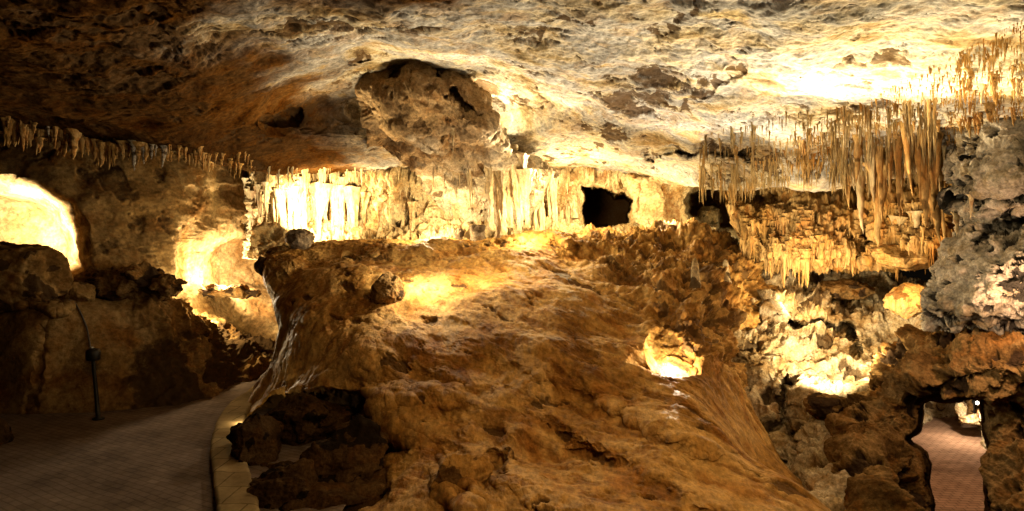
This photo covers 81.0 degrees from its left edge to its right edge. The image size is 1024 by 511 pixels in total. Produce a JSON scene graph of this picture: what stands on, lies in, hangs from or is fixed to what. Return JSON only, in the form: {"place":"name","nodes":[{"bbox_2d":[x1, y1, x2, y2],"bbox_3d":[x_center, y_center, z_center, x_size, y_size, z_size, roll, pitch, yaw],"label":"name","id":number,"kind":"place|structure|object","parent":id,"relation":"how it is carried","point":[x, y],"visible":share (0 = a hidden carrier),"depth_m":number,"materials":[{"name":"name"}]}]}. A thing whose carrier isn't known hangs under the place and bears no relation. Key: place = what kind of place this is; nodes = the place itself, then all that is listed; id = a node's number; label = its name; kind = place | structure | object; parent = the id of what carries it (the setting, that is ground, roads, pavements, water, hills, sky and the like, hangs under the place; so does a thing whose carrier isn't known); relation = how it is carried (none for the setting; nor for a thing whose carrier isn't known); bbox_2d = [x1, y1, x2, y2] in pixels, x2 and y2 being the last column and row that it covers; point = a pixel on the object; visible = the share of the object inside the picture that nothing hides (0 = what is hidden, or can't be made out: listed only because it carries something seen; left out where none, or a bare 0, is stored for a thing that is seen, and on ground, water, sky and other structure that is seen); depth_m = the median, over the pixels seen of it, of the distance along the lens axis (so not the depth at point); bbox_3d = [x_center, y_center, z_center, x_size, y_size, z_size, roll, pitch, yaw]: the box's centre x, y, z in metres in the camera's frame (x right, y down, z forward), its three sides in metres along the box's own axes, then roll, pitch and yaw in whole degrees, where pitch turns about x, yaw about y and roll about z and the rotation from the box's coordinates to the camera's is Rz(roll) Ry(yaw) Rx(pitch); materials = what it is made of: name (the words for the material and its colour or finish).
{"place":"outdoors","nodes":[
{"label":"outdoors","id":0,"kind":"place"},
{"bbox_2d":[0,134,278,340],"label":"cave wall","id":1,"kind":"structure","parent":0,"point":[183,221],"depth_m":14.59,"materials":[{"name":"stone"}]},
{"bbox_2d":[198,283,261,298],"bbox_3d":[-7.733,0.951,15.909,2.263,0.421,0.917,0,0,0],"label":"rock ledge","id":2,"kind":"object","parent":1,"relation":"attached to","point":[239,291],"visible":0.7,"depth_m":15.61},
{"bbox_2d":[0,379,345,510],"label":"brick path","id":3,"kind":"structure","parent":0,"point":[150,459],"depth_m":8.79,"materials":[{"name":"brick"}]},
{"bbox_2d":[0,418,13,445],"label":"boulder","id":4,"kind":"object","parent":3,"relation":"on","point":[6,435],"visible":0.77,"depth_m":9.60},
{"bbox_2d":[85,346,104,420],"bbox_3d":[-7.641,2.335,11.000,0.320,1.330,0.240,0,0,0],"label":"path light","id":5,"kind":"object","parent":3,"relation":"on","point":[92,354],"visible":1,"depth_m":10.97,"materials":[{"name":"black metal"}]},
{"bbox_2d":[0,297,275,413],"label":"rock bank","id":6,"kind":"object","parent":3,"relation":"on","point":[157,353],"visible":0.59,"depth_m":12.06,"materials":[{"name":"stone"}]},
{"bbox_2d":[0,241,73,312],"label":"boulder","id":7,"kind":"object","parent":6,"relation":"on","point":[35,273],"visible":0.94,"depth_m":11.81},
{"bbox_2d":[63,282,95,301],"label":"boulder","id":8,"kind":"object","parent":6,"relation":"on","point":[82,292],"visible":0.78,"depth_m":12.29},
{"bbox_2d":[69,299,90,346],"bbox_3d":[-8.615,1.379,12.025,0.769,0.987,0.125,0,0,26],"label":"cable","id":9,"kind":"object","parent":6,"relation":"attached to","point":[83,319],"visible":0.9,"depth_m":12.04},
{"bbox_2d":[73,261,187,301],"bbox_3d":[-8.551,0.623,13.169,2.729,1.028,1.247,0,0,0],"label":"rock ledge","id":10,"kind":"object","parent":6,"relation":"on","point":[135,281],"visible":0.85,"depth_m":12.85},
{"bbox_2d":[191,320,212,341],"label":"boulder","id":11,"kind":"object","parent":6,"relation":"on","point":[200,327],"visible":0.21,"depth_m":13.96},
{"bbox_2d":[210,386,259,510],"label":"kerb","id":12,"kind":"structure","parent":3,"relation":"on","point":[231,477],"depth_m":8.09,"materials":[{"name":"stone"}]},
{"bbox_2d":[226,413,283,465],"bbox_3d":[-3.855,2.792,8.962,0.771,0.900,1.322,0,0,-11],"label":"boulder","id":13,"kind":"object","parent":3,"relation":"on","point":[254,439],"visible":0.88,"depth_m":8.66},
{"bbox_2d":[246,458,317,508],"bbox_3d":[-2.837,2.933,7.585,0.908,0.668,1.027,0,0,15],"label":"boulder","id":14,"kind":"object","parent":3,"relation":"on","point":[276,487],"visible":0.6,"depth_m":7.31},
{"bbox_2d":[264,392,358,445],"bbox_3d":[-3.253,2.733,9.857,1.528,0.915,0.980,0,0,-6],"label":"boulder","id":15,"kind":"object","parent":3,"relation":"on","point":[304,418],"visible":0.75,"depth_m":9.58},
{"bbox_2d":[241,166,739,259],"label":"cave wall","id":16,"kind":"structure","parent":0,"point":[617,200],"depth_m":17.40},
{"bbox_2d":[255,184,261,216],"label":"stalactite","id":17,"kind":"object","parent":16,"relation":"hanging from","point":[258,187],"visible":0.98,"depth_m":16.09},
{"bbox_2d":[261,182,268,213],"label":"stalactite","id":18,"kind":"object","parent":16,"relation":"hanging from","point":[264,185],"visible":0.99,"depth_m":16.04},
{"bbox_2d":[265,190,270,221],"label":"stalactite","id":19,"kind":"object","parent":16,"relation":"hanging from","point":[268,195],"visible":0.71,"depth_m":16.22},
{"bbox_2d":[271,193,275,221],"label":"flowstone column","id":20,"kind":"structure","parent":16,"relation":"attached to","point":[273,211],"depth_m":16.23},
{"bbox_2d":[273,188,280,222],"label":"stalactite","id":21,"kind":"object","parent":16,"relation":"hanging from","point":[275,191],"visible":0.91,"depth_m":16.23},
{"bbox_2d":[278,191,285,227],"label":"flowstone column","id":22,"kind":"structure","parent":16,"relation":"attached to","point":[281,221],"depth_m":16.40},
{"bbox_2d":[286,186,300,228],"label":"flowstone column","id":23,"kind":"structure","parent":16,"relation":"attached to","point":[291,197],"depth_m":16.79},
{"bbox_2d":[293,181,299,228],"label":"flowstone column","id":24,"kind":"structure","parent":16,"relation":"attached to","point":[295,217],"depth_m":16.86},
{"bbox_2d":[295,176,312,228],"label":"flowstone column","id":25,"kind":"structure","parent":16,"relation":"attached to","point":[302,215],"depth_m":17.07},
{"bbox_2d":[308,182,332,241],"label":"flowstone column","id":26,"kind":"structure","parent":16,"relation":"attached to","point":[321,196],"depth_m":17.42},
{"bbox_2d":[323,205,327,231],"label":"flowstone column","id":27,"kind":"structure","parent":16,"relation":"attached to","point":[325,228],"depth_m":17.78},
{"bbox_2d":[329,185,343,239],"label":"flowstone column","id":28,"kind":"structure","parent":16,"relation":"attached to","point":[334,195],"depth_m":17.75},
{"bbox_2d":[337,177,345,229],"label":"flowstone column","id":29,"kind":"structure","parent":16,"relation":"attached to","point":[341,207],"depth_m":17.77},
{"bbox_2d":[342,186,361,227],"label":"flowstone column","id":30,"kind":"structure","parent":16,"relation":"attached to","point":[352,196],"depth_m":17.74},
{"bbox_2d":[359,192,371,230],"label":"flowstone column","id":31,"kind":"structure","parent":16,"relation":"attached to","point":[364,202],"depth_m":18.00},
{"bbox_2d":[372,202,387,238],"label":"flowstone column","id":32,"kind":"structure","parent":16,"relation":"attached to","point":[380,207],"depth_m":17.17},
{"bbox_2d":[407,202,418,231],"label":"flowstone column","id":33,"kind":"structure","parent":16,"relation":"attached to","point":[412,206],"depth_m":17.45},
{"bbox_2d":[452,228,464,239],"bbox_3d":[-1.451,-0.531,16.494,0.445,0.437,0.424,0,0,37],"label":"stalagmite","id":34,"kind":"object","parent":16,"relation":"on","point":[459,233],"visible":0.65,"depth_m":16.38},
{"bbox_2d":[533,209,538,229],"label":"flowstone column","id":35,"kind":"structure","parent":16,"relation":"attached to","point":[535,223],"depth_m":17.07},
{"bbox_2d":[537,176,549,230],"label":"flowstone column","id":36,"kind":"structure","parent":16,"relation":"attached to","point":[541,216],"depth_m":17.11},
{"bbox_2d":[545,186,552,220],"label":"flowstone column","id":37,"kind":"structure","parent":16,"relation":"attached to","point":[549,207],"depth_m":17.37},
{"bbox_2d":[548,176,558,227],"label":"flowstone column","id":38,"kind":"structure","parent":16,"relation":"attached to","point":[553,191],"depth_m":17.28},
{"bbox_2d":[565,203,570,221],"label":"flowstone column","id":39,"kind":"structure","parent":16,"relation":"attached to","point":[567,213],"depth_m":17.85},
{"bbox_2d":[569,181,580,217],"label":"flowstone column","id":40,"kind":"structure","parent":16,"relation":"attached to","point":[573,214],"depth_m":17.59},
{"bbox_2d":[696,206,722,229],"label":"boulder","id":41,"kind":"object","parent":16,"relation":"attached to","point":[711,216],"visible":0.77,"depth_m":18.11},
{"bbox_2d":[0,0,1023,191],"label":"cave ceiling","id":42,"kind":"structure","parent":0,"point":[659,89],"depth_m":8.60,"materials":[{"name":"stone"}]},
{"bbox_2d":[14,119,27,151],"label":"stalactite","id":43,"kind":"object","parent":42,"relation":"hanging from","point":[22,131],"visible":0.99,"depth_m":10.39},
{"bbox_2d":[28,129,37,146],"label":"stalactite","id":44,"kind":"object","parent":42,"relation":"hanging from","point":[30,136],"visible":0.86,"depth_m":10.61},
{"bbox_2d":[38,129,44,152],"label":"stalactite","id":45,"kind":"object","parent":42,"relation":"hanging from","point":[41,133],"visible":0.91,"depth_m":10.75},
{"bbox_2d":[52,126,58,146],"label":"stalactite","id":46,"kind":"object","parent":42,"relation":"hanging from","point":[55,130],"visible":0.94,"depth_m":10.68},
{"bbox_2d":[56,128,62,149],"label":"stalactite","id":47,"kind":"object","parent":42,"relation":"hanging from","point":[59,138],"visible":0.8,"depth_m":10.82},
{"bbox_2d":[61,132,67,156],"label":"stalactite","id":48,"kind":"object","parent":42,"relation":"hanging from","point":[64,145],"visible":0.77,"depth_m":10.90},
{"bbox_2d":[63,128,81,159],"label":"stalactite","id":49,"kind":"object","parent":42,"relation":"hanging from","point":[74,135],"visible":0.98,"depth_m":10.86},
{"bbox_2d":[96,142,105,166],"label":"stalactite","id":50,"kind":"object","parent":42,"relation":"hanging from","point":[101,146],"visible":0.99,"depth_m":11.22},
{"bbox_2d":[115,140,127,159],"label":"stalactite","id":51,"kind":"object","parent":42,"relation":"hanging from","point":[121,144],"visible":1,"depth_m":11.30},
{"bbox_2d":[0,117,252,178],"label":"stalactite fringe","id":52,"kind":"object","parent":42,"relation":"hanging from","point":[11,134],"visible":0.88,"depth_m":11.12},
{"bbox_2d":[127,140,136,169],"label":"stalactite","id":53,"kind":"object","parent":42,"relation":"hanging from","point":[133,150],"visible":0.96,"depth_m":11.36,"materials":[{"name":"stone"}]},
{"bbox_2d":[132,141,145,163],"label":"stalactite","id":54,"kind":"object","parent":42,"relation":"hanging from","point":[138,145],"visible":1,"depth_m":11.39},
{"bbox_2d":[159,145,167,166],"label":"stalactite","id":55,"kind":"object","parent":42,"relation":"hanging from","point":[164,148],"visible":0.98,"depth_m":11.61,"materials":[{"name":"stone"}]},
{"bbox_2d":[251,166,567,213],"bbox_3d":[-2.900,-1.820,16.098,9.013,1.540,4.707,0,0,0],"label":"stalactite fringe","id":56,"kind":"object","parent":42,"relation":"hanging from","point":[304,173],"visible":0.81,"depth_m":16.28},
{"bbox_2d":[355,59,560,229],"bbox_3d":[-1.358,-2.423,15.087,4.414,4.288,6.400,0,0,24],"label":"hanging rock","id":57,"kind":"object","parent":42,"relation":"hanging from","point":[414,113],"visible":0.78,"depth_m":12.87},
{"bbox_2d":[484,167,496,230],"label":"flowstone column","id":58,"kind":"structure","parent":57,"relation":"attached to","point":[490,182],"depth_m":14.62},
{"bbox_2d":[495,139,509,234],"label":"flowstone column","id":59,"kind":"structure","parent":57,"relation":"hanging from","point":[503,229],"depth_m":14.76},
{"bbox_2d":[501,149,512,226],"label":"flowstone column","id":60,"kind":"structure","parent":57,"relation":"attached to","point":[504,175],"depth_m":14.36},
{"bbox_2d":[506,144,517,227],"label":"flowstone column","id":61,"kind":"structure","parent":57,"relation":"attached to","point":[510,209],"depth_m":14.99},
{"bbox_2d":[510,165,521,233],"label":"flowstone column","id":62,"kind":"structure","parent":57,"relation":"attached to","point":[516,196],"depth_m":14.73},
{"bbox_2d":[514,153,528,225],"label":"flowstone column","id":63,"kind":"structure","parent":57,"relation":"attached to","point":[523,161],"depth_m":14.02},
{"bbox_2d":[698,97,947,211],"bbox_3d":[5.501,-1.702,11.275,3.110,1.465,6.838,0,0,-21],"label":"stalactite fringe","id":64,"kind":"object","parent":42,"relation":"hanging from","point":[929,133],"visible":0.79,"depth_m":10.76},
{"bbox_2d":[724,173,954,274],"bbox_3d":[7.588,-1.081,14.690,5.749,3.152,4.090,0,0,37],"label":"hanging rock shelf","id":65,"kind":"object","parent":42,"relation":"hanging from","point":[823,202],"visible":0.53,"depth_m":13.43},
{"bbox_2d":[766,252,773,275],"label":"stalactite","id":66,"kind":"object","parent":65,"relation":"hanging from","point":[769,255],"visible":1,"depth_m":13.49},
{"bbox_2d":[737,203,948,288],"bbox_3d":[7.207,-0.179,13.391,4.227,2.238,1.582,0,0,39],"label":"stalactite fringe","id":67,"kind":"object","parent":65,"relation":"hanging from","point":[805,221],"visible":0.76,"depth_m":13.43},
{"bbox_2d":[888,215,908,231],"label":"stalactite","id":68,"kind":"object","parent":65,"relation":"hanging from","point":[901,220],"visible":0.36,"depth_m":12.68},
{"bbox_2d":[870,244,936,270],"bbox_3d":[8.300,0.003,12.618,1.367,0.647,1.032,0,0,0],"label":"boulder","id":69,"kind":"object","parent":65,"relation":"on","point":[888,256],"visible":0.62,"depth_m":12.35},
{"bbox_2d":[906,211,922,228],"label":"stalactite","id":70,"kind":"object","parent":65,"relation":"hanging from","point":[916,217],"visible":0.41,"depth_m":12.44},
{"bbox_2d":[846,164,850,206],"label":"stalactite","id":71,"kind":"object","parent":42,"relation":"hanging from","point":[848,187],"visible":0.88,"depth_m":11.60},
{"bbox_2d":[852,134,862,182],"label":"stalactite","id":72,"kind":"object","parent":42,"relation":"hanging from","point":[857,153],"visible":0.89,"depth_m":10.50},
{"bbox_2d":[855,170,865,232],"bbox_3d":[6.733,-1.037,11.594,0.357,1.281,0.350,-1,-2,17],"label":"stalactite","id":73,"kind":"object","parent":42,"relation":"hanging from","point":[860,196],"visible":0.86,"depth_m":11.51},
{"bbox_2d":[867,153,874,201],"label":"stalactite","id":74,"kind":"object","parent":42,"relation":"hanging from","point":[870,179],"visible":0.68,"depth_m":11.09},
{"bbox_2d":[869,153,875,191],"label":"stalactite","id":75,"kind":"object","parent":42,"relation":"hanging from","point":[873,164],"visible":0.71,"depth_m":11.01},
{"bbox_2d":[862,159,887,245],"bbox_3d":[6.824,-0.938,11.069,0.563,1.592,0.611,2,-1,-5],"label":"stalactite","id":76,"kind":"object","parent":42,"relation":"hanging from","point":[877,223],"visible":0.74,"depth_m":11.05},
{"bbox_2d":[875,145,884,223],"bbox_3d":[6.632,-1.300,10.825,0.244,1.484,0.226,0,-2,32],"label":"stalactite","id":77,"kind":"object","parent":42,"relation":"hanging from","point":[879,157],"visible":0.91,"depth_m":10.77},
{"bbox_2d":[888,143,893,191],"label":"stalactite","id":78,"kind":"object","parent":42,"relation":"hanging from","point":[891,158],"visible":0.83,"depth_m":10.54},
{"bbox_2d":[759,20,1023,179],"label":"stalactite fringe","id":79,"kind":"object","parent":42,"relation":"hanging from","point":[966,58],"visible":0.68,"depth_m":7.56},
{"bbox_2d":[893,136,902,216],"bbox_3d":[6.448,-1.323,10.022,0.232,1.481,0.202,1,-2,42],"label":"stalactite","id":80,"kind":"object","parent":42,"relation":"hanging from","point":[898,150],"visible":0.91,"depth_m":9.99},
{"bbox_2d":[900,168,903,215],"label":"stalactite","id":81,"kind":"object","parent":42,"relation":"hanging from","point":[901,188],"visible":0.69,"depth_m":10.93},
{"bbox_2d":[900,121,913,197],"bbox_3d":[6.169,-1.501,9.349,0.166,1.212,0.190,-2,-1,-7],"label":"stalactite","id":82,"kind":"object","parent":42,"relation":"hanging from","point":[906,149],"visible":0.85,"depth_m":9.33},
{"bbox_2d":[914,139,920,203],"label":"stalactite","id":83,"kind":"object","parent":42,"relation":"hanging from","point":[918,158],"visible":0.82,"depth_m":9.92},
{"bbox_2d":[913,141,931,223],"bbox_3d":[6.925,-1.227,10.093,0.445,1.415,0.412,0,3,-19],"label":"stalactite","id":84,"kind":"object","parent":42,"relation":"hanging from","point":[925,183],"visible":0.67,"depth_m":10.00},
{"bbox_2d":[928,180,941,242],"bbox_3d":[7.424,-0.946,10.588,0.506,1.514,0.527,-2,-1,-44],"label":"stalactite","id":85,"kind":"object","parent":42,"relation":"hanging from","point":[936,214],"visible":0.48,"depth_m":10.47},
{"bbox_2d":[930,149,941,210],"bbox_3d":[7.058,-1.271,10.050,0.370,1.106,0.385,-2,1,2],"label":"stalactite","id":86,"kind":"object","parent":42,"relation":"hanging from","point":[934,190],"visible":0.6,"depth_m":10.04},
{"bbox_2d":[935,131,943,187],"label":"stalactite","id":87,"kind":"object","parent":42,"relation":"hanging from","point":[940,134],"visible":0.91,"depth_m":9.53},
{"bbox_2d":[939,153,943,189],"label":"stalactite","id":88,"kind":"object","parent":42,"relation":"hanging from","point":[941,175],"visible":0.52,"depth_m":10.04},
{"bbox_2d":[941,210,945,237],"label":"stalactite","id":89,"kind":"object","parent":42,"relation":"hanging from","point":[943,224],"visible":0.26,"depth_m":10.66},
{"bbox_2d":[982,102,993,121],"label":"stalactite","id":90,"kind":"object","parent":42,"relation":"hanging from","point":[988,109],"visible":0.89,"depth_m":7.57},
{"bbox_2d":[691,217,931,510],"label":"broken rock slope","id":91,"kind":"structure","parent":0,"point":[799,348],"depth_m":12.02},
{"bbox_2d":[803,392,847,418],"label":"boulder","id":92,"kind":"object","parent":91,"relation":"on","point":[818,405],"visible":0.83,"depth_m":9.88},
{"bbox_2d":[809,278,875,300],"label":"boulder","id":93,"kind":"object","parent":91,"relation":"on","point":[845,289],"visible":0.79,"depth_m":13.51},
{"bbox_2d":[883,282,924,318],"bbox_3d":[7.651,0.869,11.569,0.703,0.698,0.835,0,0,-17],"label":"boulder","id":94,"kind":"object","parent":91,"relation":"on","point":[902,300],"visible":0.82,"depth_m":11.41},
{"bbox_2d":[918,116,1023,335],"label":"rock pillar","id":95,"kind":"object","parent":91,"relation":"on","point":[976,269],"visible":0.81,"depth_m":8.70,"materials":[{"name":"grey stone"}]},
{"bbox_2d":[951,212,959,235],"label":"stalactite","id":96,"kind":"object","parent":95,"relation":"hanging from","point":[956,217],"visible":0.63,"depth_m":9.67},
{"bbox_2d":[966,194,973,218],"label":"stalactite","id":97,"kind":"object","parent":95,"relation":"hanging from","point":[971,199],"visible":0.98,"depth_m":8.70},
{"bbox_2d":[912,416,986,510],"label":"passage path","id":98,"kind":"structure","parent":0,"point":[954,448],"depth_m":15.11,"materials":[{"name":"red brick"}]},
{"bbox_2d":[823,324,1023,510],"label":"rock arch","id":99,"kind":"object","parent":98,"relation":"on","point":[877,453],"visible":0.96,"depth_m":8.48,"materials":[{"name":"stone"}]},
{"bbox_2d":[911,400,986,448],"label":"passage wall","id":100,"kind":"structure","parent":98,"relation":"on","point":[935,409],"depth_m":19.36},
{"bbox_2d":[959,413,980,424],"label":"boulder","id":101,"kind":"object","parent":100,"relation":"on","point":[971,419],"visible":0.8,"depth_m":17.04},
{"bbox_2d":[954,401,967,424],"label":"boulder","id":102,"kind":"object","parent":98,"relation":"on","point":[961,408],"visible":0.75,"depth_m":17.51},
{"bbox_2d":[966,400,976,414],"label":"boulder","id":103,"kind":"object","parent":98,"relation":"on","point":[969,403],"visible":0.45,"depth_m":17.82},
{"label":"cave ground","id":104,"kind":"structure","parent":0,"visible":0},
{"bbox_2d":[247,217,830,510],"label":"flowstone mound","id":105,"kind":"object","parent":104,"relation":"on","point":[590,367],"visible":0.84,"depth_m":9.90,"materials":[{"name":"stone"}]},
{"bbox_2d":[254,256,266,276],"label":"boulder","id":106,"kind":"object","parent":105,"relation":"on","point":[258,265],"visible":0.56,"depth_m":13.86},
{"bbox_2d":[264,245,291,256],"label":"boulder","id":107,"kind":"object","parent":105,"relation":"on","point":[272,250],"visible":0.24,"depth_m":14.64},
{"bbox_2d":[285,228,314,249],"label":"boulder","id":108,"kind":"object","parent":105,"relation":"on","point":[302,239],"visible":0.91,"depth_m":14.79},
{"bbox_2d":[213,448,391,510],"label":"rock","id":109,"kind":"object","parent":105,"relation":"on","point":[357,493],"visible":0.19,"depth_m":7.40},
{"bbox_2d":[300,415,388,482],"bbox_3d":[-2.288,2.803,8.309,1.195,1.136,1.180,0,0,-9],"label":"boulder","id":110,"kind":"object","parent":109,"relation":"on","point":[350,450],"visible":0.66,"depth_m":7.93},
{"bbox_2d":[369,271,404,304],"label":"boulder","id":111,"kind":"object","parent":105,"relation":"on","point":[387,288],"visible":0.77,"depth_m":11.55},
{"bbox_2d":[431,454,493,489],"bbox_3d":[-0.603,2.674,7.161,0.793,0.652,0.344,0,0,-29],"label":"boulder","id":112,"kind":"object","parent":105,"relation":"on","point":[454,468],"visible":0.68,"depth_m":7.08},
{"bbox_2d":[469,224,485,241],"bbox_3d":[-0.936,-0.591,16.286,0.460,0.512,0.495,0,0,23],"label":"stalagmite","id":113,"kind":"object","parent":105,"relation":"on","point":[477,232],"visible":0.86,"depth_m":16.12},
{"bbox_2d":[494,180,500,237],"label":"flowstone column","id":114,"kind":"structure","parent":105,"relation":"on","point":[497,231],"depth_m":15.14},
{"bbox_2d":[516,168,536,227],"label":"flowstone column","id":115,"kind":"structure","parent":105,"relation":"on","point":[525,176],"depth_m":14.38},
{"bbox_2d":[689,258,702,303],"bbox_3d":[3.655,0.615,12.004,0.286,1.139,0.319,0,0,-28],"label":"stalagmite","id":116,"kind":"object","parent":105,"relation":"on","point":[695,282],"visible":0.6,"depth_m":11.94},
{"bbox_2d":[723,259,731,283],"bbox_3d":[4.669,0.367,13.096,0.292,0.565,0.293,0,0,0],"label":"stalagmite","id":117,"kind":"object","parent":105,"relation":"on","point":[727,276],"visible":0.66,"depth_m":13.03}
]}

